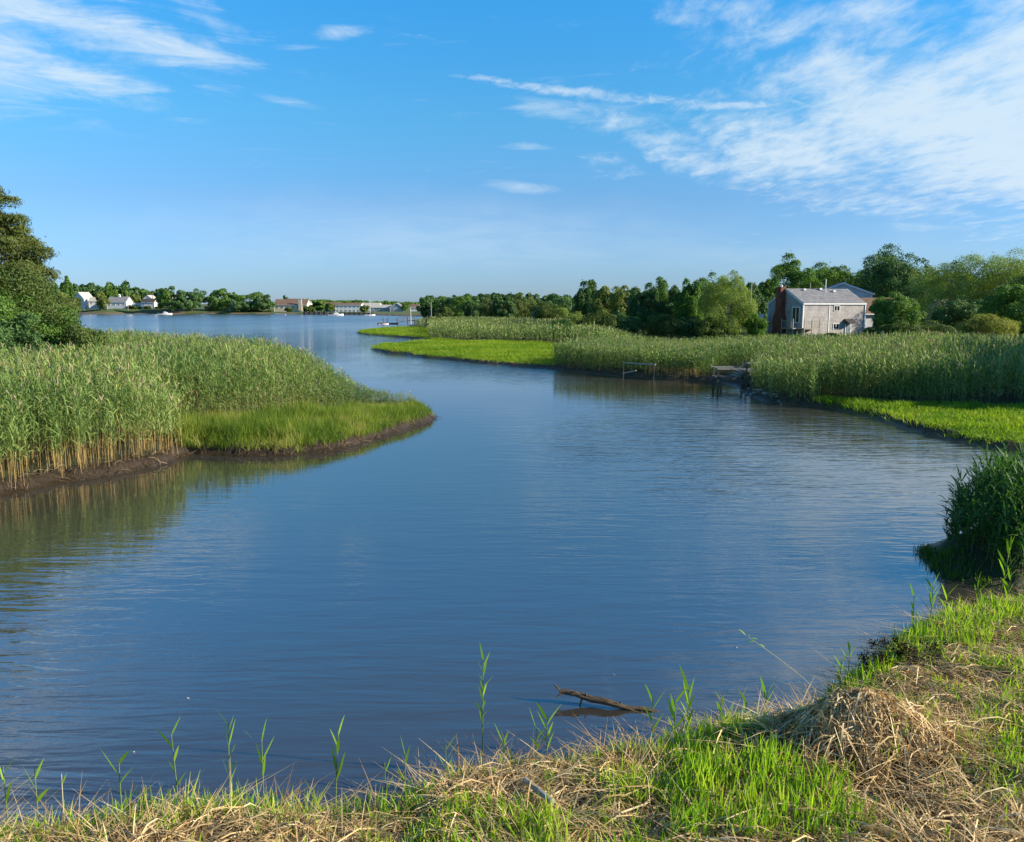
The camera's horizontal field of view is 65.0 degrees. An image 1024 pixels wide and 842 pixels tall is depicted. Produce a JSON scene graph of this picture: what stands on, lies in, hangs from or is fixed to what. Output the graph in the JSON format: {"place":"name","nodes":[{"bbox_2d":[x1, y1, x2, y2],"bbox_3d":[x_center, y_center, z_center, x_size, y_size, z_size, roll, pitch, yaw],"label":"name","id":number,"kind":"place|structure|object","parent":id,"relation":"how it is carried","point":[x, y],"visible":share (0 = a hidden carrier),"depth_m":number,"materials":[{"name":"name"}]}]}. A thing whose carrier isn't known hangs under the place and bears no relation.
{"place":"outdoors","nodes":[
{"label":"outdoors","id":0,"kind":"place"},
{"bbox_2d":[0,314,1023,840],"bbox_3d":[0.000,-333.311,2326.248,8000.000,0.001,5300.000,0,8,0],"label":"water","id":1,"kind":"structure","parent":0,"point":[536,532],"depth_m":15.39,"materials":[{"name":"blue liquid"}]},
{"bbox_2d":[554,684,659,711],"bbox_3d":[1.270,3.650,10.464,1.479,0.303,0.130,2,8,11],"label":"driftwood log","id":2,"kind":"object","parent":1,"relation":"in","point":[585,696],"visible":0.97,"depth_m":10.45,"materials":[{"name":"brown wood"}]},
{"bbox_2d":[0,304,1023,841],"bbox_3d":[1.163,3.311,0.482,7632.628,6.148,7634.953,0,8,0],"label":"ground","id":3,"kind":"structure","parent":0,"point":[994,572],"depth_m":28.08,"materials":[{"name":"plant"}]},
{"bbox_2d":[0,754,17,833],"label":"reed plant","id":4,"kind":"object","parent":3,"relation":"on","point":[7,793],"visible":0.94,"depth_m":7.59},
{"bbox_2d":[0,272,39,351],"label":"bush","id":5,"kind":"object","parent":3,"relation":"on","point":[6,311],"visible":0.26,"depth_m":39.52,"materials":[{"name":"green plant"}]},
{"bbox_2d":[0,312,56,374],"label":"bush","id":6,"kind":"object","parent":3,"relation":"on","point":[13,338],"visible":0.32,"depth_m":38.20,"materials":[{"name":"green plant"}]},
{"bbox_2d":[25,758,48,826],"bbox_3d":[-4.467,3.638,7.598,0.226,0.994,0.041,-1,8,-6],"label":"reed plant","id":7,"kind":"object","parent":3,"relation":"on","point":[43,792],"visible":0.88,"depth_m":7.58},
{"bbox_2d":[0,185,84,314],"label":"pine tree","id":8,"kind":"object","parent":3,"relation":"on","point":[20,241],"visible":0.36,"depth_m":43.96,"materials":[{"name":"green plant"}]},
{"bbox_2d":[0,257,94,342],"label":"bush","id":9,"kind":"object","parent":3,"relation":"on","point":[48,304],"visible":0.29,"depth_m":41.43,"materials":[{"name":"green plant"}]},
{"bbox_2d":[23,305,102,362],"bbox_3d":[-23.533,-3.399,40.809,5.101,4.954,4.071,0,8,0],"label":"bush","id":10,"kind":"object","parent":3,"relation":"on","point":[51,337],"visible":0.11,"depth_m":40.32,"materials":[{"name":"green plant"}]},
{"bbox_2d":[60,275,73,296],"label":"oak tree","id":11,"kind":"object","parent":3,"relation":"on","point":[65,286],"visible":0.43,"depth_m":433.14,"materials":[{"name":"green plant"}]},
{"bbox_2d":[55,319,108,366],"bbox_3d":[-21.540,-2.942,39.958,3.532,4.239,2.591,0,8,0],"label":"bush","id":12,"kind":"object","parent":3,"relation":"on","point":[77,335],"visible":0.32,"depth_m":39.44,"materials":[{"name":"green plant"}]},
{"bbox_2d":[74,292,92,308],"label":"cottage","id":13,"kind":"structure","parent":3,"relation":"on","point":[84,297],"depth_m":447.57,"materials":[{"name":"white paint"}]},
{"bbox_2d":[95,292,110,309],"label":"broadleaf tree","id":14,"kind":"object","parent":3,"relation":"on","point":[102,303],"visible":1,"depth_m":438.83,"materials":[{"name":"green plant"}]},
{"bbox_2d":[50,280,168,305],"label":"woods","id":15,"kind":"object","parent":3,"relation":"on","point":[92,289],"visible":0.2,"depth_m":552.68,"materials":[{"name":"green plant"}]},
{"bbox_2d":[103,285,117,298],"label":"broadleaf tree","id":16,"kind":"object","parent":3,"relation":"on","point":[109,292],"visible":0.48,"depth_m":462.84,"materials":[{"name":"green plant"}]},
{"bbox_2d":[107,294,132,308],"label":"house","id":17,"kind":"structure","parent":3,"relation":"on","point":[119,301],"depth_m":441.70,"materials":[{"name":"grey"}]},
{"bbox_2d":[102,751,139,799],"bbox_3d":[-3.889,3.688,8.007,0.376,0.913,0.087,0,8,0],"label":"reed plant","id":18,"kind":"object","parent":3,"relation":"on","point":[122,758],"visible":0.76,"depth_m":7.97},
{"bbox_2d":[141,299,157,308],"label":"bungalow","id":19,"kind":"object","parent":3,"relation":"on","point":[149,302],"visible":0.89,"depth_m":441.60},
{"bbox_2d":[155,286,183,311],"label":"oak tree","id":20,"kind":"object","parent":3,"relation":"on","point":[163,297],"visible":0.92,"depth_m":424.16,"materials":[{"name":"green plant"}]},
{"bbox_2d":[157,716,186,797],"bbox_3d":[-3.453,3.558,8.219,0.291,1.191,0.066,0,8,0],"label":"reed plant","id":21,"kind":"object","parent":3,"relation":"on","point":[169,743],"visible":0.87,"depth_m":8.21,"materials":[{"name":"plant"}]},
{"bbox_2d":[170,295,191,311],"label":"broadleaf tree","id":22,"kind":"object","parent":3,"relation":"on","point":[177,303],"visible":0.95,"depth_m":423.37,"materials":[{"name":"green plant"}]},
{"bbox_2d":[176,288,206,310],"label":"broadleaf tree","id":23,"kind":"object","parent":3,"relation":"on","point":[198,300],"visible":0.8,"depth_m":428.83,"materials":[{"name":"green plant"}]},
{"bbox_2d":[125,305,273,311],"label":"shore scrub","id":24,"kind":"object","parent":3,"relation":"on","point":[145,307],"visible":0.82,"depth_m":439.92,"materials":[{"name":"green plant"}]},
{"bbox_2d":[0,326,419,487],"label":"reed bed","id":25,"kind":"object","parent":3,"relation":"on","point":[135,378],"visible":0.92,"depth_m":30.57,"materials":[{"name":"green plant"}]},
{"bbox_2d":[203,288,231,310],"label":"oak tree","id":26,"kind":"object","parent":3,"relation":"on","point":[214,301],"visible":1,"depth_m":432.94,"materials":[{"name":"green plant"}]},
{"bbox_2d":[0,396,436,493],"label":"washed up stalks","id":27,"kind":"object","parent":3,"relation":"on","point":[325,449],"visible":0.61,"depth_m":26.66,"materials":[{"name":"plant"}]},
{"bbox_2d":[214,707,237,803],"bbox_3d":[-2.936,3.522,8.377,0.291,1.220,0.124,2,9,15],"label":"reed plant","id":28,"kind":"object","parent":3,"relation":"on","point":[228,740],"visible":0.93,"depth_m":8.35,"materials":[{"name":"plant"}]},
{"bbox_2d":[230,300,251,311],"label":"broadleaf tree","id":29,"kind":"object","parent":3,"relation":"on","point":[237,306],"visible":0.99,"depth_m":422.06,"materials":[{"name":"green plant"}]},
{"bbox_2d":[228,292,264,311],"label":"oak tree","id":30,"kind":"object","parent":3,"relation":"on","point":[251,296],"visible":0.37,"depth_m":432.64,"materials":[{"name":"green plant"}]},
{"bbox_2d":[246,719,273,801],"bbox_3d":[-2.587,3.558,8.248,0.312,1.086,0.102,-2,8,-13],"label":"reed plant","id":31,"kind":"object","parent":3,"relation":"on","point":[263,766],"visible":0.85,"depth_m":8.23,"materials":[{"name":"plant"}]},
{"bbox_2d":[250,294,276,310],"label":"broadleaf tree","id":32,"kind":"object","parent":3,"relation":"on","point":[266,302],"visible":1,"depth_m":425.01,"materials":[{"name":"green plant"}]},
{"bbox_2d":[274,299,310,311],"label":"long house","id":33,"kind":"structure","parent":3,"relation":"on","point":[297,305],"depth_m":447.80,"materials":[{"name":"brown"}]},
{"bbox_2d":[165,397,433,452],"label":"marsh grass","id":34,"kind":"structure","parent":3,"relation":"on","point":[288,428],"depth_m":30.31,"materials":[{"name":"plant"}]},
{"bbox_2d":[309,300,325,311],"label":"oak tree","id":35,"kind":"object","parent":3,"relation":"on","point":[318,306],"visible":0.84,"depth_m":439.59,"materials":[{"name":"green plant"}]},
{"bbox_2d":[330,715,344,803],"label":"reed plant","id":36,"kind":"object","parent":3,"relation":"on","point":[334,759],"visible":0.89,"depth_m":8.38,"materials":[{"name":"plant"}]},
{"bbox_2d":[335,303,363,311],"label":"riverside house","id":37,"kind":"structure","parent":3,"relation":"on","point":[347,307],"depth_m":443.76,"materials":[{"name":"white paint"}]},
{"bbox_2d":[307,298,420,306],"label":"woods","id":38,"kind":"object","parent":3,"relation":"on","point":[386,302],"visible":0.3,"depth_m":801.67,"materials":[{"name":"green plant"}]},
{"bbox_2d":[370,305,391,311],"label":"blue house","id":39,"kind":"structure","parent":3,"relation":"on","point":[379,307],"depth_m":465.64,"materials":[{"name":"grey"}]},
{"bbox_2d":[416,302,432,318],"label":"broadleaf tree","id":40,"kind":"object","parent":3,"relation":"on","point":[424,309],"visible":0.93,"depth_m":281.26,"materials":[{"name":"green plant"}]},
{"bbox_2d":[434,307,453,317],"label":"shrub","id":41,"kind":"object","parent":3,"relation":"on","point":[445,311],"visible":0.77,"depth_m":246.19,"materials":[{"name":"green plant"}]},
{"bbox_2d":[432,295,461,316],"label":"broadleaf tree","id":42,"kind":"object","parent":3,"relation":"on","point":[440,303],"visible":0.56,"depth_m":275.74,"materials":[{"name":"green plant"}]},
{"bbox_2d":[451,294,473,316],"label":"oak tree","id":43,"kind":"object","parent":3,"relation":"on","point":[461,300],"visible":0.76,"depth_m":255.90,"materials":[{"name":"green plant"}]},
{"bbox_2d":[358,326,573,364],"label":"marsh grass","id":44,"kind":"structure","parent":3,"relation":"on","point":[524,351],"depth_m":87.09,"materials":[{"name":"plant"}]},
{"bbox_2d":[461,296,488,317],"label":"broadleaf tree","id":45,"kind":"object","parent":3,"relation":"on","point":[470,309],"visible":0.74,"depth_m":207.47,"materials":[{"name":"green plant"}]},
{"bbox_2d":[475,644,489,766],"bbox_3d":[-0.309,3.193,8.854,0.210,1.616,0.088,5,10,32],"label":"reed plant","id":46,"kind":"object","parent":3,"relation":"on","point":[483,704],"visible":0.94,"depth_m":8.83,"materials":[{"name":"plant"}]},
{"bbox_2d":[478,295,498,317],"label":"tree","id":47,"kind":"object","parent":3,"relation":"on","point":[489,313],"visible":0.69,"depth_m":197.24,"materials":[{"name":"green plant"}]},
{"bbox_2d":[419,291,571,317],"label":"woods","id":48,"kind":"object","parent":3,"relation":"on","point":[493,296],"visible":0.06,"depth_m":287.26,"materials":[{"name":"green plant"}]},
{"bbox_2d":[492,295,516,318],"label":"broadleaf tree","id":49,"kind":"object","parent":3,"relation":"on","point":[506,308],"visible":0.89,"depth_m":193.13,"materials":[{"name":"green plant"}]},
{"bbox_2d":[0,589,1023,841],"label":"green shoots","id":50,"kind":"object","parent":3,"relation":"on","point":[722,773],"visible":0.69,"depth_m":7.67,"materials":[{"name":"plant"}]},
{"bbox_2d":[0,586,1023,841],"bbox_3d":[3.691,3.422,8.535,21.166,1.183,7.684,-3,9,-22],"label":"dead grass","id":51,"kind":"structure","parent":3,"relation":"on","point":[170,806],"depth_m":7.59,"materials":[{"name":"plant"}]},
{"bbox_2d":[523,777,554,804],"bbox_3d":[0.246,3.491,7.601,0.058,0.101,0.498,-5,10,-29],"label":"driftwood post","id":52,"kind":"object","parent":51,"relation":"on","point":[537,789],"visible":0.93,"depth_m":7.56,"materials":[{"name":"grey wood"}]},
{"bbox_2d":[507,293,529,317],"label":"broadleaf tree","id":53,"kind":"object","parent":3,"relation":"on","point":[519,306],"visible":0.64,"depth_m":197.00,"materials":[{"name":"green plant"}]},
{"bbox_2d":[522,296,542,317],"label":"broadleaf tree","id":54,"kind":"object","parent":3,"relation":"on","point":[529,303],"visible":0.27,"depth_m":201.67,"materials":[{"name":"green plant"}]},
{"bbox_2d":[528,301,561,319],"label":"shrub","id":55,"kind":"object","parent":3,"relation":"on","point":[543,310],"visible":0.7,"depth_m":157.33,"materials":[{"name":"green plant"}]},
{"bbox_2d":[536,702,561,763],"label":"reed plant","id":56,"kind":"object","parent":3,"relation":"on","point":[543,714],"visible":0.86,"depth_m":8.76,"materials":[{"name":"plant"}]},
{"bbox_2d":[548,307,582,338],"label":"willow tree","id":57,"kind":"object","parent":3,"relation":"on","point":[574,316],"visible":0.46,"depth_m":110.25,"materials":[{"name":"green plant"}]},
{"bbox_2d":[571,279,596,318],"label":"tree","id":58,"kind":"object","parent":3,"relation":"on","point":[583,297],"visible":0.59,"depth_m":135.39,"materials":[{"name":"green plant"}]},
{"bbox_2d":[575,309,621,333],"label":"bush","id":59,"kind":"object","parent":3,"relation":"on","point":[603,320],"visible":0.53,"depth_m":106.45,"materials":[{"name":"green plant"}]},
{"bbox_2d":[584,285,621,319],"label":"broadleaf tree","id":60,"kind":"object","parent":3,"relation":"on","point":[600,299],"visible":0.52,"depth_m":125.22,"materials":[{"name":"green plant"}]},
{"bbox_2d":[609,285,638,319],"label":"broadleaf tree","id":61,"kind":"object","parent":3,"relation":"on","point":[618,305],"visible":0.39,"depth_m":119.75,"materials":[{"name":"green plant"}]},
{"bbox_2d":[606,313,643,334],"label":"bush","id":62,"kind":"object","parent":3,"relation":"on","point":[624,323],"visible":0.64,"depth_m":106.31,"materials":[{"name":"green plant"}]},
{"bbox_2d":[625,286,666,332],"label":"broadleaf tree","id":63,"kind":"object","parent":3,"relation":"on","point":[641,309],"visible":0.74,"depth_m":113.80,"materials":[{"name":"green plant"}]},
{"bbox_2d":[414,315,881,347],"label":"reed bed","id":64,"kind":"object","parent":3,"relation":"on","point":[484,327],"visible":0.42,"depth_m":107.39,"materials":[{"name":"green plant"}]},
{"bbox_2d":[644,683,664,741],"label":"reed plant","id":65,"kind":"object","parent":3,"relation":"on","point":[649,715],"visible":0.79,"depth_m":8.97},
{"bbox_2d":[642,276,671,326],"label":"oak tree","id":66,"kind":"object","parent":3,"relation":"on","point":[662,287],"visible":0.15,"depth_m":126.32,"materials":[{"name":"green plant"}]},
{"bbox_2d":[640,313,682,337],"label":"bush","id":67,"kind":"object","parent":3,"relation":"on","point":[664,329],"visible":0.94,"depth_m":105.32,"materials":[{"name":"green plant"}]},
{"bbox_2d":[662,284,680,323],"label":"broadleaf tree","id":68,"kind":"object","parent":3,"relation":"on","point":[669,305],"visible":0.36,"depth_m":121.99,"materials":[{"name":"green plant"}]},
{"bbox_2d":[642,346,701,377],"bbox_3d":[11.593,-4.467,58.626,4.726,2.273,7.467,2,8,13],"label":"reed bed","id":69,"kind":"object","parent":3,"relation":"on","point":[683,359],"visible":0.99,"depth_m":57.16,"materials":[{"name":"green plant"}]},
{"bbox_2d":[667,686,688,745],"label":"reed plant","id":70,"kind":"object","parent":3,"relation":"on","point":[673,709],"visible":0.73,"depth_m":9.08,"materials":[{"name":"plant"}]},
{"bbox_2d":[671,316,698,338],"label":"bush","id":71,"kind":"object","parent":3,"relation":"on","point":[688,324],"visible":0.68,"depth_m":104.38,"materials":[{"name":"green plant"}]},
{"bbox_2d":[678,664,694,745],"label":"reed plant","id":72,"kind":"object","parent":3,"relation":"on","point":[687,699],"visible":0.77,"depth_m":9.05,"materials":[{"name":"plant"}]},
{"bbox_2d":[674,278,704,330],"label":"broadleaf tree","id":73,"kind":"object","parent":3,"relation":"on","point":[687,303],"visible":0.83,"depth_m":111.51,"materials":[{"name":"green plant"}]},
{"bbox_2d":[692,316,729,339],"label":"bush","id":74,"kind":"object","parent":3,"relation":"on","point":[702,327],"visible":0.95,"depth_m":102.41,"materials":[{"name":"green plant"}]},
{"bbox_2d":[693,270,731,320],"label":"oak tree","id":75,"kind":"object","parent":3,"relation":"on","point":[704,279],"visible":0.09,"depth_m":126.95,"materials":[{"name":"green plant"}]},
{"bbox_2d":[696,269,759,336],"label":"willow tree","id":76,"kind":"object","parent":3,"relation":"on","point":[713,296],"visible":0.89,"depth_m":103.62,"materials":[{"name":"green plant"}]},
{"bbox_2d":[711,361,763,389],"bbox_3d":[13.909,-2.342,49.740,2.869,2.708,1.568,0,8,0],"label":"dock","id":77,"kind":"object","parent":3,"relation":"on","point":[742,370],"visible":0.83,"depth_m":49.01,"materials":[{"name":"grey wood"}]},
{"bbox_2d":[741,281,769,327],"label":"broadleaf tree","id":78,"kind":"object","parent":3,"relation":"on","point":[758,296],"visible":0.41,"depth_m":124.00,"materials":[{"name":"green plant"}]},
{"bbox_2d":[744,313,767,337],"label":"bush","id":79,"kind":"object","parent":3,"relation":"on","point":[753,324],"visible":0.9,"depth_m":102.65,"materials":[{"name":"green plant"}]},
{"bbox_2d":[758,279,779,328],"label":"oak tree","id":80,"kind":"object","parent":3,"relation":"on","point":[767,287],"visible":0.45,"depth_m":132.53,"materials":[{"name":"green plant"}]},
{"bbox_2d":[545,260,1023,318],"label":"woods","id":81,"kind":"object","parent":3,"relation":"on","point":[568,303],"visible":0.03,"depth_m":171.29,"materials":[{"name":"green plant"}]},
{"bbox_2d":[551,328,1023,403],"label":"reed bed","id":82,"kind":"object","parent":3,"relation":"on","point":[903,360],"visible":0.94,"depth_m":45.30,"materials":[{"name":"green plant"}]},
{"bbox_2d":[766,250,823,291],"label":"broadleaf tree","id":83,"kind":"object","parent":3,"relation":"on","point":[792,273],"visible":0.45,"depth_m":146.54,"materials":[{"name":"green plant"}]},
{"bbox_2d":[757,279,866,337],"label":"shingled house","id":84,"kind":"structure","parent":3,"relation":"on","point":[807,311],"depth_m":106.39,"materials":[{"name":"grey wood"}]},
{"bbox_2d":[791,307,799,322],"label":"window","id":85,"kind":"structure","parent":84,"relation":"in","point":[795,310],"depth_m":105.30,"materials":[{"name":"glass"}]},
{"bbox_2d":[802,262,864,288],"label":"oak tree","id":86,"kind":"object","parent":3,"relation":"on","point":[833,275],"visible":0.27,"depth_m":157.65,"materials":[{"name":"green plant"}]},
{"bbox_2d":[822,282,874,297],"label":"gabled house","id":87,"kind":"structure","parent":3,"relation":"on","point":[859,292],"depth_m":126.03,"materials":[{"name":"white"}]},
{"bbox_2d":[739,686,1021,802],"bbox_3d":[3.814,3.408,8.247,3.008,1.184,2.307,5,10,33],"label":"reed heap","id":88,"kind":"object","parent":3,"relation":"on","point":[858,707],"visible":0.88,"depth_m":8.21,"materials":[{"name":"plant"}]},
{"bbox_2d":[861,298,917,331],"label":"ranch house","id":89,"kind":"structure","parent":3,"relation":"on","point":[868,318],"depth_m":120.18,"materials":[{"name":"white"}]},
{"bbox_2d":[853,243,935,298],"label":"broadleaf tree","id":90,"kind":"object","parent":3,"relation":"on","point":[879,284],"visible":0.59,"depth_m":146.73,"materials":[{"name":"green plant"}]},
{"bbox_2d":[868,291,927,331],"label":"oak tree","id":91,"kind":"object","parent":3,"relation":"on","point":[884,310],"visible":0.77,"depth_m":93.60,"materials":[{"name":"green plant"}]},
{"bbox_2d":[878,319,923,337],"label":"bush","id":92,"kind":"object","parent":3,"relation":"on","point":[895,327],"visible":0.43,"depth_m":84.57,"materials":[{"name":"green plant"}]},
{"bbox_2d":[857,627,948,677],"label":"grass","id":93,"kind":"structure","parent":3,"relation":"on","point":[903,648],"depth_m":10.76,"materials":[{"name":"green plant"}]},
{"bbox_2d":[901,282,936,325],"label":"broadleaf tree","id":94,"kind":"object","parent":3,"relation":"on","point":[906,290],"visible":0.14,"depth_m":125.71,"materials":[{"name":"green plant"}]},
{"bbox_2d":[923,574,939,618],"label":"reed plant","id":95,"kind":"object","parent":3,"relation":"on","point":[930,596],"visible":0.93,"depth_m":12.31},
{"bbox_2d":[912,320,958,339],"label":"bush","id":96,"kind":"object","parent":3,"relation":"on","point":[941,328],"visible":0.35,"depth_m":84.40,"materials":[{"name":"green plant"}]},
{"bbox_2d":[913,542,992,586],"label":"turf","id":97,"kind":"structure","parent":3,"relation":"on","point":[929,553],"depth_m":15.88,"materials":[{"name":"plant"}]},
{"bbox_2d":[907,251,1009,325],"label":"willow tree","id":98,"kind":"object","parent":3,"relation":"on","point":[939,292],"visible":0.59,"depth_m":109.69,"materials":[{"name":"green plant"}]},
{"bbox_2d":[929,294,997,333],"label":"bush","id":99,"kind":"object","parent":3,"relation":"on","point":[958,311],"visible":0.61,"depth_m":97.64,"materials":[{"name":"green plant"}]},
{"bbox_2d":[933,442,1023,576],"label":"reed bed","id":100,"kind":"object","parent":3,"relation":"on","point":[995,501],"visible":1,"depth_m":16.11,"materials":[{"name":"green plant"}]},
{"bbox_2d":[946,247,1023,335],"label":"willow tree","id":101,"kind":"object","parent":3,"relation":"on","point":[1017,265],"visible":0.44,"depth_m":105.51,"materials":[{"name":"green plant"}]},
{"bbox_2d":[951,313,1020,339],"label":"bush","id":102,"kind":"object","parent":3,"relation":"on","point":[985,324],"visible":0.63,"depth_m":78.73,"materials":[{"name":"green plant"}]},
{"bbox_2d":[977,282,1023,334],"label":"oak tree","id":103,"kind":"object","parent":3,"relation":"on","point":[1001,303],"visible":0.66,"depth_m":87.98,"materials":[{"name":"green plant"}]},
{"bbox_2d":[997,536,1014,596],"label":"reed plant","id":104,"kind":"object","parent":3,"relation":"on","point":[1002,559],"visible":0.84,"depth_m":13.33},
{"bbox_2d":[0,0,1023,303],"label":"sky","id":105,"kind":"structure","parent":0,"point":[368,150],"materials":[{"name":"blue"}]},
{"bbox_2d":[806,393,1023,444],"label":"marsh grass","id":106,"kind":"structure","parent":0,"point":[1000,420],"depth_m":35.16,"materials":[{"name":"plant"}]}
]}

